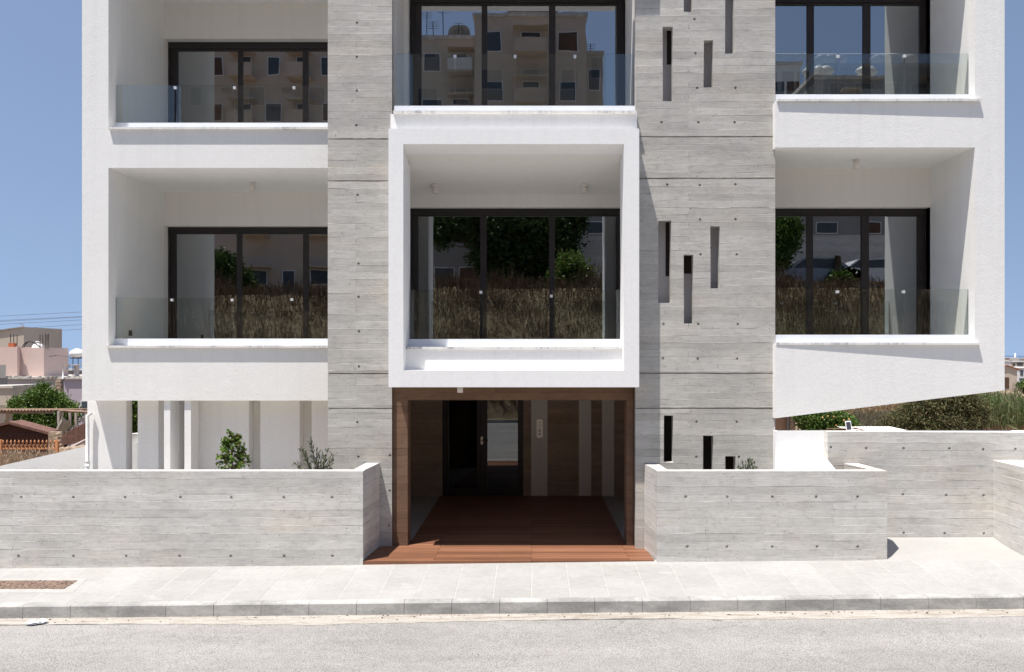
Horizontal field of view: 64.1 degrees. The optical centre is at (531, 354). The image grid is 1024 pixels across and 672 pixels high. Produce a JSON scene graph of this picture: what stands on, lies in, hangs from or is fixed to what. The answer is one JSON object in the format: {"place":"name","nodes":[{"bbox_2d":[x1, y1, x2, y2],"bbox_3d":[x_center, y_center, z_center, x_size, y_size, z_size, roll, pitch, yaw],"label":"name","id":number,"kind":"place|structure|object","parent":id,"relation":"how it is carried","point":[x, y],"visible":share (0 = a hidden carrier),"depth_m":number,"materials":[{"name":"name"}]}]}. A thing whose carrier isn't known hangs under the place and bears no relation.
{"place":"outdoors","nodes":[
{"label":"outdoors","id":0,"kind":"place"},
{"bbox_2d":[0,365,6,384],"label":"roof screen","id":1,"kind":"object","parent":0,"point":[3,379],"visible":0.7,"depth_m":58.00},
{"bbox_2d":[0,384,35,422],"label":"house","id":2,"kind":"structure","parent":0,"point":[8,391],"depth_m":52.20,"materials":[{"name":"beige paint"}]},
{"bbox_2d":[48,431,63,453],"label":"stone pillar","id":3,"kind":"structure","parent":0,"point":[54,435],"depth_m":36.50,"materials":[{"name":"beige stone"}]},
{"bbox_2d":[62,364,86,445],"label":"lavender house","id":4,"kind":"structure","parent":0,"point":[73,386],"depth_m":60.00,"materials":[{"name":"paint"}]},
{"bbox_2d":[69,348,81,363],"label":"water tank","id":5,"kind":"object","parent":4,"relation":"on","point":[75,353],"visible":0.65,"depth_m":65.75,"materials":[{"name":"white plastic"}]},
{"bbox_2d":[80,401,86,417],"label":"window","id":6,"kind":"structure","parent":4,"relation":"in","point":[83,404],"depth_m":59.90,"materials":[{"name":"grey glass"}]},
{"bbox_2d":[0,617,1023,671],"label":"road","id":7,"kind":"structure","parent":0,"point":[981,644],"depth_m":7.86,"materials":[{"name":"grey asphalt"}]},
{"bbox_2d":[0,609,1023,625],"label":"gutter","id":8,"kind":"object","parent":7,"relation":"on","point":[437,618],"visible":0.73,"depth_m":8.71,"materials":[{"name":"grey concrete"}]},
{"bbox_2d":[25,618,47,624],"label":"paper litter","id":9,"kind":"object","parent":8,"relation":"on","point":[33,622],"visible":1,"depth_m":8.64,"materials":[{"name":"white paper"}]},
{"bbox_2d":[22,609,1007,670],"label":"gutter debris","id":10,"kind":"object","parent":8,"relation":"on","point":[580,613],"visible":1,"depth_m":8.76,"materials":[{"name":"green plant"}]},
{"bbox_2d":[0,560,1023,602],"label":"pavement","id":11,"kind":"structure","parent":0,"point":[654,578],"depth_m":9.48,"materials":[{"name":"concrete"}]},
{"bbox_2d":[0,578,87,592],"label":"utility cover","id":12,"kind":"object","parent":11,"relation":"on","point":[39,585],"visible":1,"depth_m":9.50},
{"bbox_2d":[0,0,1023,355],"label":"sky","id":13,"kind":"structure","parent":0,"point":[41,40],"materials":[{"name":"blue"}]},
{"bbox_2d":[392,496,634,545],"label":"entrance floor","id":14,"kind":"structure","parent":0,"point":[422,507],"depth_m":13.62,"materials":[{"name":"brown wood"}]},
{"bbox_2d":[364,496,653,564],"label":"entrance deck","id":15,"kind":"structure","parent":14,"relation":"on","point":[495,529],"depth_m":11.66,"materials":[{"name":"brown wood"}]},
{"bbox_2d":[68,355,1023,368],"bbox_3d":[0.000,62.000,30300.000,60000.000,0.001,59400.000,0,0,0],"label":"sea","id":16,"kind":"structure","parent":0,"point":[72,361],"depth_m":7253.03,"materials":[{"name":"blue liquid"}]},
{"bbox_2d":[795,388,1023,429],"bbox_3d":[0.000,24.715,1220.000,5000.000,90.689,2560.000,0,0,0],"label":"ground","id":17,"kind":"structure","parent":0,"point":[898,403],"depth_m":101.91,"materials":[{"name":"beige soil"}]},
{"bbox_2d":[0,440,58,465],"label":"dry weeds","id":18,"kind":"object","parent":17,"relation":"on","point":[14,457],"visible":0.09,"depth_m":27.82,"materials":[{"name":"plant"}]},
{"bbox_2d":[0,420,59,457],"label":"garden shed","id":19,"kind":"structure","parent":17,"relation":"on","point":[21,430],"depth_m":37.98,"materials":[{"name":"brown wood"}]},
{"bbox_2d":[0,439,59,456],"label":"iron fence","id":20,"kind":"object","parent":17,"relation":"on","point":[56,445],"visible":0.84,"depth_m":29.99,"materials":[{"name":"orange metal"}]},
{"bbox_2d":[0,323,61,347],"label":"grey gabled house","id":21,"kind":"structure","parent":17,"relation":"on","point":[26,334],"depth_m":74.98,"materials":[{"name":"beige paint"}]},
{"bbox_2d":[0,334,81,393],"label":"pink house","id":22,"kind":"structure","parent":17,"relation":"on","point":[37,361],"depth_m":63.20,"materials":[{"name":"paint"}]},
{"bbox_2d":[0,446,85,468],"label":"garden wall","id":23,"kind":"structure","parent":17,"relation":"on","point":[73,459],"depth_m":12.75,"materials":[{"name":"white paint"}]},
{"bbox_2d":[0,408,86,445],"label":"pergola","id":24,"kind":"object","parent":17,"relation":"on","point":[9,412],"visible":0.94,"depth_m":41.70,"materials":[{"name":"wood"}]},
{"bbox_2d":[56,412,70,431],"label":"shade net","id":25,"kind":"object","parent":24,"relation":"hanging from","point":[64,425],"visible":0.84,"depth_m":41.35,"materials":[{"name":"grey fabric"}]},
{"bbox_2d":[4,378,84,433],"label":"citrus tree","id":26,"kind":"object","parent":17,"relation":"on","point":[43,395],"visible":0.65,"depth_m":49.55,"materials":[{"name":"green plant"}]},
{"bbox_2d":[59,445,85,451],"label":"rubble wall","id":27,"kind":"structure","parent":17,"relation":"on","point":[61,449],"depth_m":33.38,"materials":[{"name":"stone"}]},
{"bbox_2d":[62,422,85,446],"bbox_3d":[-19.432,4.718,34.885,1.331,3.813,0.510,0,0,0],"label":"board fence","id":28,"kind":"object","parent":17,"relation":"on","point":[76,436],"visible":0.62,"depth_m":35.00,"materials":[{"name":"brown wood"}]},
{"bbox_2d":[68,369,81,373],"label":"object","id":29,"kind":"structure","parent":17,"relation":"on","point":[70,371],"depth_m":72.00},
{"bbox_2d":[132,401,137,432],"bbox_3d":[-11.726,3.460,24.036,1.175,5.526,1.090,0,0,0],"label":"dark shrub tree","id":30,"kind":"object","parent":17,"relation":"on","point":[134,416],"visible":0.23,"depth_m":23.79,"materials":[{"name":"green plant"}]},
{"bbox_2d":[132,443,137,468],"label":"ramp parapet","id":31,"kind":"structure","parent":17,"relation":"on","point":[135,456],"depth_m":14.00,"materials":[{"name":"white paint"}]},
{"bbox_2d":[132,433,137,443],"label":"curved parapet","id":32,"kind":"structure","parent":17,"relation":"on","point":[134,438],"depth_m":15.64,"materials":[{"name":"white paint"}]},
{"bbox_2d":[0,463,379,567],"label":"garden wall","id":33,"kind":"structure","parent":17,"relation":"on","point":[75,518],"depth_m":10.15,"materials":[{"name":"concrete"}]},
{"bbox_2d":[0,593,1023,617],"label":"kerb","id":34,"kind":"structure","parent":17,"relation":"on","point":[514,605],"depth_m":8.83,"materials":[{"name":"concrete"}]},
{"bbox_2d":[82,0,1004,547],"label":"apartment building","id":35,"kind":"structure","parent":17,"relation":"on","point":[510,246],"depth_m":11.83,"materials":[{"name":"white paint"}]},
{"bbox_2d":[168,227,327,338],"bbox_3d":[-4.470,-1.082,13.805,3.292,2.124,0.090,0,0,0],"label":"window","id":36,"kind":"structure","parent":35,"relation":"in","point":[259,268],"depth_m":13.80,"materials":[{"name":"glass"}]},
{"bbox_2d":[168,42,327,122],"bbox_3d":[-4.470,-4.214,13.805,3.292,2.088,0.090,0,0,0],"label":"window","id":37,"kind":"structure","parent":35,"relation":"in","point":[264,75],"depth_m":13.80,"materials":[{"name":"glass"}]},
{"bbox_2d":[442,400,522,495],"bbox_3d":[-0.889,1.514,14.936,1.472,2.111,0.149,0,0,0],"label":"entrance door","id":38,"kind":"structure","parent":35,"relation":"in","point":[482,440],"depth_m":14.94,"materials":[{"name":"glass"}]},
{"bbox_2d":[410,209,619,338],"bbox_3d":[-0.213,-1.079,12.145,3.184,2.159,0.090,0,0,0],"label":"window","id":39,"kind":"structure","parent":35,"relation":"in","point":[517,258],"depth_m":12.15,"materials":[{"name":"glass"}]},
{"bbox_2d":[411,0,624,105],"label":"window","id":40,"kind":"structure","parent":35,"relation":"in","point":[485,36],"depth_m":12.15,"materials":[{"name":"glass"}]},
{"bbox_2d":[775,209,925,334],"bbox_3d":[4.550,-1.092,12.065,2.521,2.105,0.090,0,0,0],"label":"window","id":41,"kind":"structure","parent":35,"relation":"in","point":[870,256],"depth_m":12.06,"materials":[{"name":"glass"}]},
{"bbox_2d":[775,0,925,93],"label":"window","id":42,"kind":"structure","parent":35,"relation":"in","point":[801,26],"depth_m":12.06,"materials":[{"name":"glass"}]},
{"bbox_2d":[644,463,886,561],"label":"garden wall","id":43,"kind":"structure","parent":17,"relation":"on","point":[712,515],"depth_m":10.15,"materials":[{"name":"concrete"}]},
{"bbox_2d":[775,416,794,429],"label":"terracotta house","id":44,"kind":"structure","parent":17,"relation":"on","point":[783,423],"depth_m":26.15,"materials":[{"name":"brown brick"}]},
{"bbox_2d":[775,456,834,468],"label":"terrace","id":45,"kind":"structure","parent":17,"relation":"on","point":[802,462],"depth_m":10.52,"materials":[{"name":"white paint"}]},
{"bbox_2d":[791,410,860,429],"bbox_3d":[8.609,2.317,23.975,2.178,1.812,1.246,0,0,0],"label":"orange tree","id":46,"kind":"object","parent":17,"relation":"on","point":[819,421],"visible":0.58,"depth_m":23.77,"materials":[{"name":"green plant"}]},
{"bbox_2d":[845,421,851,429],"bbox_3d":[8.111,2.366,20.956,0.168,1.327,0.213,0,0,0],"label":"solar panel","id":47,"kind":"object","parent":17,"relation":"on","point":[848,425],"visible":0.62,"depth_m":20.92,"materials":[{"name":"black glass"}]},
{"bbox_2d":[826,426,903,429],"bbox_3d":[9.370,2.536,22.911,2.589,1.076,1.898,0,0,-32],"label":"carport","id":48,"kind":"object","parent":17,"relation":"on","point":[873,428],"visible":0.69,"depth_m":23.17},
{"bbox_2d":[852,409,905,429],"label":"grey scrub","id":49,"kind":"object","parent":17,"relation":"on","point":[861,417],"visible":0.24,"depth_m":40.43,"materials":[{"name":"grey plant"}]},
{"bbox_2d":[773,430,1023,468],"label":"garden wall","id":50,"kind":"structure","parent":17,"relation":"on","point":[798,442],"depth_m":10.71,"materials":[{"name":"white paint"}]},
{"bbox_2d":[833,398,1023,429],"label":"dry grass","id":51,"kind":"structure","parent":17,"relation":"on","point":[882,408],"depth_m":49.35,"materials":[{"name":"brown plant"}]},
{"bbox_2d":[875,393,996,429],"bbox_3d":[15.269,2.284,31.065,4.630,2.630,2.196,0,0,0],"label":"tamarisk bush","id":52,"kind":"object","parent":17,"relation":"on","point":[966,412],"visible":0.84,"depth_m":30.60,"materials":[{"name":"green plant"}]},
{"bbox_2d":[977,387,1023,429],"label":"reed bed","id":53,"kind":"object","parent":17,"relation":"on","point":[1007,409],"visible":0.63,"depth_m":33.32,"materials":[{"name":"green plant"}]},
{"bbox_2d":[1012,383,1023,391],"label":"dry reed stems","id":54,"kind":"object","parent":53,"relation":"on","point":[1016,387],"visible":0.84,"depth_m":37.00,"materials":[{"name":"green plant"}]},
{"bbox_2d":[993,460,1023,555],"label":"garden wall","id":55,"kind":"structure","parent":17,"relation":"on","point":[1008,503],"depth_m":10.25,"materials":[{"name":"concrete"}]},
{"bbox_2d":[1002,365,1019,390],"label":"gabled house","id":56,"kind":"structure","parent":17,"relation":"on","point":[1010,375],"depth_m":150.00,"materials":[{"name":"paint"}]},
{"bbox_2d":[1005,377,1008,388],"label":"door","id":57,"kind":"structure","parent":56,"relation":"in","point":[1006,378],"depth_m":149.94,"materials":[{"name":"brown wood"}]},
{"bbox_2d":[1011,361,1023,366],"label":"flat roofed house","id":58,"kind":"structure","parent":17,"relation":"on","point":[1017,363],"depth_m":200.00,"materials":[{"name":"white paint"}]},
{"bbox_2d":[1015,379,1023,393],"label":"garden shrub","id":59,"kind":"object","parent":17,"relation":"on","point":[1021,383],"visible":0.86,"depth_m":119.88,"materials":[{"name":"green plant"}]},
{"bbox_2d":[1016,367,1023,381],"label":"flat roofed house","id":60,"kind":"structure","parent":17,"relation":"on","point":[1020,374],"depth_m":160.00,"materials":[{"name":"white paint"}]},
{"bbox_2d":[869,559,1023,585],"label":"pavement crossing","id":61,"kind":"object","parent":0,"point":[1001,572],"visible":1,"depth_m":9.66,"materials":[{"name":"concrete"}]},
{"bbox_2d":[887,537,1023,560],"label":"driveway","id":62,"kind":"structure","parent":0,"point":[951,548],"depth_m":10.31,"materials":[{"name":"concrete"}]},
{"bbox_2d":[823,430,1023,536],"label":"garden wall","id":63,"kind":"structure","parent":62,"relation":"on","point":[939,483],"depth_m":10.60,"materials":[{"name":"concrete"}]},
{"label":"planter soil","id":64,"kind":"structure","parent":0,"visible":0},
{"bbox_2d":[737,457,757,468],"bbox_3d":[2.768,1.657,10.468,0.298,0.728,0.219,0,0,-15],"label":"young olive","id":65,"kind":"object","parent":64,"relation":"on","point":[749,460],"visible":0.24,"depth_m":10.46,"materials":[{"name":"green plant"}]},
{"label":"planter soil","id":66,"kind":"structure","parent":0,"visible":0},
{"bbox_2d":[215,429,251,468],"bbox_3d":[-3.940,1.521,10.745,0.538,1.098,0.501,0,0,0],"label":"carob sapling","id":67,"kind":"object","parent":66,"relation":"on","point":[227,442],"visible":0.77,"depth_m":10.73,"materials":[{"name":"green plant"}]},
{"bbox_2d":[292,436,336,468],"bbox_3d":[-2.856,1.531,10.715,0.597,0.982,0.301,0,0,0],"label":"young olive","id":68,"kind":"object","parent":66,"relation":"on","point":[315,461],"visible":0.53,"depth_m":10.70,"materials":[{"name":"green plant"}]}
]}

